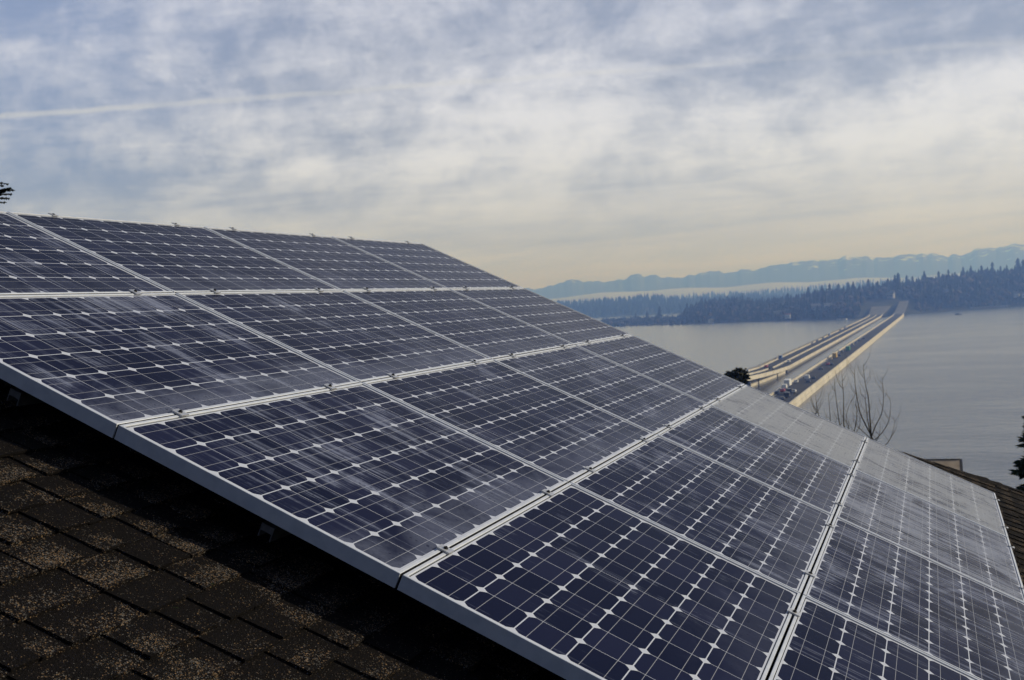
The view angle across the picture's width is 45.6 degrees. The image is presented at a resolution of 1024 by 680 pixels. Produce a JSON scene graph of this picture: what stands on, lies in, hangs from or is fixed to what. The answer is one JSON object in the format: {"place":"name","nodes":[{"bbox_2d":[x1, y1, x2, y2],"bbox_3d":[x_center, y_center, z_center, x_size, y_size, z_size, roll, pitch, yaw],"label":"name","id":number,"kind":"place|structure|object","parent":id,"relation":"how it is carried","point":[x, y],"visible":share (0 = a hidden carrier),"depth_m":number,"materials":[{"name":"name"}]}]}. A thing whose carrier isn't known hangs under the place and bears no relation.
{"place":"outdoors","nodes":[
{"label":"outdoors","id":0,"kind":"place"},
{"bbox_2d":[0,0,1023,288],"label":"sky","id":1,"kind":"structure","parent":0,"point":[532,144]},
{"bbox_2d":[571,302,682,317],"bbox_3d":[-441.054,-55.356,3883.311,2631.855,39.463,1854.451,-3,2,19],"label":"shore hill","id":2,"kind":"structure","parent":0,"point":[644,313],"depth_m":3554.74,"materials":[{"name":"green plant"}]},
{"bbox_2d":[557,292,792,316],"bbox_3d":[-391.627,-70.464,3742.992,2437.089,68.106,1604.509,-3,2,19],"label":"shore woods","id":3,"kind":"object","parent":2,"relation":"on","point":[634,304],"visible":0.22,"depth_m":3732.96,"materials":[{"name":"plant"}]},
{"bbox_2d":[666,284,879,301],"bbox_3d":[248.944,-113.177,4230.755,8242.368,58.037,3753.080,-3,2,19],"label":"distant lowland hill","id":4,"kind":"structure","parent":0,"point":[795,291],"depth_m":5205.01,"materials":[{"name":"plant"}]},
{"bbox_2d":[555,271,996,307],"bbox_3d":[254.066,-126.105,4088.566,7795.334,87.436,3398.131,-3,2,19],"label":"distant lowland woods","id":5,"kind":"object","parent":4,"relation":"on","point":[773,292],"visible":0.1,"depth_m":5193.33,"materials":[{"name":"plant"}]},
{"bbox_2d":[550,274,965,302],"bbox_3d":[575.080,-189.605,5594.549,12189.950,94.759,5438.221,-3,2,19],"label":"fog bank","id":6,"kind":"structure","parent":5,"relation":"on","point":[678,292],"depth_m":6515.78,"materials":[{"name":"grey"}]},
{"bbox_2d":[525,243,1023,298],"bbox_3d":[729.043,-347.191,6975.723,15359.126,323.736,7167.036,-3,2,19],"label":"mountains","id":7,"kind":"structure","parent":0,"point":[903,266],"depth_m":8770.34,"materials":[{"name":"blue stone"}]},
{"bbox_2d":[593,306,1023,487],"bbox_3d":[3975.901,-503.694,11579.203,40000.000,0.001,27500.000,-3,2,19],"label":"lake","id":8,"kind":"structure","parent":0,"point":[952,385],"depth_m":660.51,"materials":[{"name":"grey liquid"}]},
{"bbox_2d":[751,371,785,386],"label":"anchor pontoon","id":9,"kind":"object","parent":8,"relation":"on","point":[754,382],"visible":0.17,"depth_m":646.47,"materials":[{"name":"concrete"}]},
{"bbox_2d":[723,306,890,386],"bbox_3d":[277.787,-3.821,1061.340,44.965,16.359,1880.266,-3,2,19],"label":"floating bridge","id":10,"kind":"structure","parent":8,"relation":"on","point":[797,356],"depth_m":902.86,"materials":[{"name":"concrete"}]},
{"bbox_2d":[769,301,908,406],"bbox_3d":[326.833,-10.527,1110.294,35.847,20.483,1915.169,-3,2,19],"label":"floating bridge","id":11,"kind":"structure","parent":8,"relation":"on","point":[804,392],"depth_m":717.56,"materials":[{"name":"concrete"}]},
{"bbox_2d":[784,392,789,396],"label":"car","id":12,"kind":"object","parent":11,"relation":"on","point":[786,394],"visible":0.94,"depth_m":512.96,"materials":[{"name":"blue paint"}]},
{"bbox_2d":[784,379,791,386],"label":"lorry","id":13,"kind":"object","parent":11,"relation":"on","point":[788,382],"visible":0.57,"depth_m":566.77,"materials":[{"name":"white paint"}]},
{"bbox_2d":[970,305,1010,308],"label":"sea wall","id":14,"kind":"structure","parent":8,"relation":"in","point":[984,307],"depth_m":1981.38,"materials":[{"name":"grey concrete"}]},
{"bbox_2d":[600,281,1023,325],"bbox_3d":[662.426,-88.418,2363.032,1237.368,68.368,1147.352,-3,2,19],"label":"shore hill","id":15,"kind":"structure","parent":0,"point":[866,306],"depth_m":1989.14,"materials":[{"name":"green plant"}]},
{"bbox_2d":[657,306,661,315],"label":"skyline fir","id":16,"kind":"object","parent":15,"relation":"on","point":[659,312],"visible":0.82,"depth_m":2546.12,"materials":[{"name":"green plant"}]},
{"bbox_2d":[785,313,790,318],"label":"shore house","id":17,"kind":"structure","parent":15,"relation":"on","point":[787,315],"depth_m":1910.41,"materials":[{"name":"white"}]},
{"bbox_2d":[601,266,1023,325],"bbox_3d":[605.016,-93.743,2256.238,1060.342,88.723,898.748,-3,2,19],"label":"shore woods","id":18,"kind":"object","parent":15,"relation":"on","point":[975,286],"visible":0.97,"depth_m":2089.62,"materials":[{"name":"plant"}]},
{"bbox_2d":[810,303,820,309],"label":"shore house","id":19,"kind":"structure","parent":15,"relation":"on","point":[813,306],"depth_m":1944.38,"materials":[{"name":"grey"}]},
{"bbox_2d":[886,292,894,298],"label":"shore house","id":20,"kind":"structure","parent":15,"relation":"on","point":[889,295],"depth_m":2045.92,"materials":[{"name":"grey"}]},
{"bbox_2d":[895,273,901,285],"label":"skyline fir","id":21,"kind":"object","parent":15,"relation":"on","point":[898,277],"visible":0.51,"depth_m":2249.52,"materials":[{"name":"green plant"}]},
{"bbox_2d":[1015,258,1021,268],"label":"skyline fir","id":22,"kind":"object","parent":15,"relation":"on","point":[1018,264],"visible":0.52,"depth_m":2419.50,"materials":[{"name":"green plant"}]},
{"bbox_3d":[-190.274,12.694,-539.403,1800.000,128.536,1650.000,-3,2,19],"label":"hillside","id":23,"kind":"structure","parent":0,"visible":0},
{"bbox_2d":[0,182,14,203],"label":"conifer","id":24,"kind":"object","parent":23,"relation":"on","point":[4,190],"visible":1,"depth_m":13.55,"materials":[{"name":"green plant"}]},
{"bbox_2d":[0,378,1023,679],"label":"house","id":25,"kind":"structure","parent":23,"relation":"on","point":[118,560],"depth_m":3.29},
{"bbox_2d":[6,387,44,405],"bbox_3d":[-0.504,0.038,6.921,0.090,0.122,6.550,24,10,16],"label":"mounting rail","id":26,"kind":"object","parent":25,"relation":"on","point":[22,397],"visible":0.09,"depth_m":3.84,"materials":[{"name":"black metal"}]},
{"bbox_2d":[0,293,359,437],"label":"solar panel","id":27,"kind":"object","parent":26,"relation":"on","point":[108,364],"visible":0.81,"depth_m":4.43,"materials":[{"name":"blue glass"}]},
{"bbox_2d":[171,409,188,416],"bbox_3d":[-1.082,0.252,3.952,0.044,0.057,0.040,24,10,16],"label":"panel clamp","id":28,"kind":"object","parent":27,"relation":"attached to","point":[180,412],"visible":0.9,"depth_m":3.94,"materials":[{"name":"metal"}]},
{"bbox_2d":[323,383,336,389],"bbox_3d":[-0.744,0.205,4.936,0.044,0.057,0.040,24,10,16],"label":"panel clamp","id":29,"kind":"object","parent":27,"relation":"attached to","point":[329,386],"visible":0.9,"depth_m":4.92,"materials":[{"name":"metal"}]},
{"bbox_2d":[176,290,491,382],"bbox_3d":[-0.821,-0.035,6.133,0.994,0.046,1.645,24,10,16],"label":"solar panel","id":30,"kind":"object","parent":26,"relation":"on","point":[360,340],"visible":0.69,"depth_m":6.00,"materials":[{"name":"blue glass"}]},
{"bbox_2d":[387,373,398,377],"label":"panel clamp","id":31,"kind":"object","parent":30,"relation":"attached to","point":[393,375],"visible":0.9,"depth_m":5.50,"materials":[{"name":"metal"}]},
{"bbox_2d":[343,289,573,358],"bbox_3d":[-0.284,-0.109,7.695,0.994,0.046,1.645,24,10,16],"label":"solar panel","id":32,"kind":"object","parent":26,"relation":"on","point":[474,325],"visible":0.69,"depth_m":7.60,"materials":[{"name":"blue glass"}]},
{"bbox_2d":[451,288,629,344],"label":"solar panel","id":33,"kind":"object","parent":26,"relation":"on","point":[568,324],"visible":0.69,"depth_m":9.19,"materials":[{"name":"blue glass"}]},
{"bbox_2d":[0,211,172,294],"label":"solar panel","id":34,"kind":"object","parent":25,"relation":"on","point":[35,260],"visible":0.71,"depth_m":5.24,"materials":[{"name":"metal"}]},
{"bbox_2d":[128,289,141,293],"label":"panel clamp","id":35,"kind":"object","parent":34,"relation":"attached to","point":[134,291],"visible":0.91,"depth_m":5.21,"materials":[{"name":"metal"}]},
{"bbox_2d":[8,212,340,292],"bbox_3d":[-1.696,-0.429,6.415,0.994,0.046,1.645,24,10,16],"label":"solar panel","id":36,"kind":"object","parent":25,"relation":"on","point":[174,258],"visible":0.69,"depth_m":6.29,"materials":[{"name":"blue glass"}]},
{"bbox_2d":[257,521,291,541],"bbox_3d":[0.343,0.420,6.649,0.090,0.122,6.550,24,10,16],"label":"mounting rail","id":37,"kind":"object","parent":25,"relation":"on","point":[275,532],"visible":0.09,"depth_m":3.56,"materials":[{"name":"black metal"}]},
{"bbox_2d":[114,382,566,587],"bbox_3d":[-0.484,0.434,4.290,0.994,0.047,1.645,24,10,16],"label":"solar panel","id":38,"kind":"object","parent":37,"relation":"on","point":[380,486],"visible":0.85,"depth_m":4.01,"materials":[{"name":"blue glass"}]},
{"bbox_2d":[436,544,453,553],"bbox_3d":[-0.207,0.646,3.671,0.044,0.057,0.040,24,10,16],"label":"panel clamp","id":39,"kind":"object","parent":38,"relation":"attached to","point":[444,548],"visible":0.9,"depth_m":3.66,"materials":[{"name":"metal"}]},
{"bbox_2d":[541,489,554,496],"bbox_3d":[0.131,0.599,4.655,0.044,0.057,0.040,24,10,16],"label":"panel clamp","id":40,"kind":"object","parent":38,"relation":"attached to","point":[548,492],"visible":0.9,"depth_m":4.64,"materials":[{"name":"metal"}]},
{"bbox_2d":[362,359,654,483],"bbox_3d":[0.053,0.360,5.852,0.994,0.047,1.645,24,10,16],"label":"solar panel","id":41,"kind":"object","parent":37,"relation":"on","point":[565,436],"visible":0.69,"depth_m":5.71,"materials":[{"name":"blue glass"}]},
{"bbox_2d":[584,466,595,472],"bbox_3d":[0.330,0.572,5.233,0.044,0.057,0.040,24,10,16],"label":"panel clamp","id":42,"kind":"object","parent":41,"relation":"attached to","point":[590,469],"visible":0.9,"depth_m":5.22,"materials":[{"name":"metal"}]},
{"bbox_2d":[494,345,708,434],"bbox_3d":[0.590,0.286,7.413,0.994,0.046,1.645,24,10,16],"label":"solar panel","id":43,"kind":"object","parent":37,"relation":"on","point":[629,395],"visible":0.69,"depth_m":7.31,"materials":[{"name":"blue glass"}]},
{"bbox_2d":[576,335,744,404],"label":"solar panel","id":44,"kind":"object","parent":37,"relation":"on","point":[673,370],"visible":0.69,"depth_m":8.89,"materials":[{"name":"blue glass"}]},
{"bbox_2d":[206,227,447,289],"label":"solar panel","id":45,"kind":"object","parent":25,"relation":"on","point":[335,262],"visible":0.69,"depth_m":7.88,"materials":[{"name":"blue glass"}]},
{"bbox_2d":[332,236,521,288],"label":"solar panel","id":46,"kind":"object","parent":25,"relation":"on","point":[436,266],"visible":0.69,"depth_m":9.47,"materials":[{"name":"blue glass"}]},
{"bbox_2d":[397,482,800,679],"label":"solar panel","id":47,"kind":"object","parent":25,"relation":"attached to","point":[569,581],"visible":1,"depth_m":3.83,"materials":[{"name":"blue glass"}]},
{"bbox_2d":[788,608,800,624],"bbox_3d":[1.006,0.994,4.373,0.044,0.057,0.040,24,10,16],"label":"panel clamp","id":48,"kind":"object","parent":47,"relation":"attached to","point":[793,612],"visible":0.97,"depth_m":4.36,"materials":[{"name":"metal"}]},
{"bbox_2d":[570,434,832,592],"bbox_3d":[0.928,0.754,5.569,0.994,0.046,1.645,24,10,16],"label":"solar panel","id":49,"kind":"object","parent":25,"relation":"on","point":[762,528],"visible":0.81,"depth_m":5.42,"materials":[{"name":"blue glass"}]},
{"bbox_2d":[805,570,815,584],"bbox_3d":[1.204,0.966,4.951,0.044,0.057,0.040,24,10,16],"label":"panel clamp","id":50,"kind":"object","parent":49,"relation":"attached to","point":[809,573],"visible":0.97,"depth_m":4.94,"materials":[{"name":"metal"}]},
{"bbox_2d":[825,522,834,534],"bbox_3d":[1.543,0.919,5.935,0.044,0.057,0.040,24,10,16],"label":"panel clamp","id":51,"kind":"object","parent":49,"relation":"attached to","point":[830,525],"visible":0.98,"depth_m":5.92,"materials":[{"name":"metal"}]},
{"bbox_2d":[658,405,852,515],"bbox_3d":[1.465,0.680,7.133,0.994,0.046,1.645,24,10,16],"label":"solar panel","id":52,"kind":"object","parent":25,"relation":"on","point":[790,467],"visible":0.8,"depth_m":7.02,"materials":[{"name":"blue glass"}]},
{"bbox_2d":[710,385,865,467],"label":"solar panel","id":53,"kind":"object","parent":25,"relation":"on","point":[811,431],"visible":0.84,"depth_m":8.61,"materials":[{"name":"grey glass"}]},
{"bbox_2d":[768,595,978,679],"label":"solar panel","id":54,"kind":"object","parent":25,"relation":"on","point":[822,642],"visible":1,"depth_m":4.25,"materials":[{"name":"blue glass"}]},
{"bbox_2d":[798,516,1023,679],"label":"solar panel","id":55,"kind":"object","parent":25,"relation":"attached to","point":[952,618],"visible":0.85,"depth_m":5.18,"materials":[{"name":"blue glass"}]},
{"bbox_2d":[834,469,1023,601],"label":"solar panel","id":56,"kind":"object","parent":25,"relation":"on","point":[950,540],"visible":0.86,"depth_m":6.74,"materials":[{"name":"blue glass"}]},
{"bbox_2d":[853,438,1007,536],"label":"solar panel","id":57,"kind":"object","parent":25,"relation":"on","point":[933,485],"visible":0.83,"depth_m":8.32,"materials":[{"name":"grey glass"}]},
{"bbox_2d":[724,367,750,384],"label":"evergreen tree","id":58,"kind":"object","parent":23,"relation":"on","point":[739,375],"visible":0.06,"depth_m":64.17,"materials":[{"name":"green plant"}]},
{"bbox_2d":[810,366,862,431],"bbox_3d":[8.932,3.290,33.054,1.516,5.421,0.950,-3,2,19],"label":"bare tree","id":59,"kind":"object","parent":23,"relation":"on","point":[817,409],"visible":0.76,"depth_m":33.02,"materials":[{"name":"brown plant"}]},
{"bbox_2d":[844,345,900,444],"bbox_3d":[8.697,2.820,28.961,1.388,5.490,0.676,-4,2,-19],"label":"bare tree","id":60,"kind":"object","parent":23,"relation":"on","point":[870,430],"visible":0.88,"depth_m":28.89,"materials":[{"name":"brown plant"}]},
{"bbox_2d":[925,459,962,470],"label":"neighbouring house","id":61,"kind":"structure","parent":23,"relation":"on","point":[957,464],"depth_m":34.88,"materials":[{"name":"grey"}]},
{"bbox_2d":[1008,416,1023,490],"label":"fir tree","id":62,"kind":"object","parent":23,"relation":"on","point":[1019,470],"visible":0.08,"depth_m":18.62,"materials":[{"name":"green plant"}]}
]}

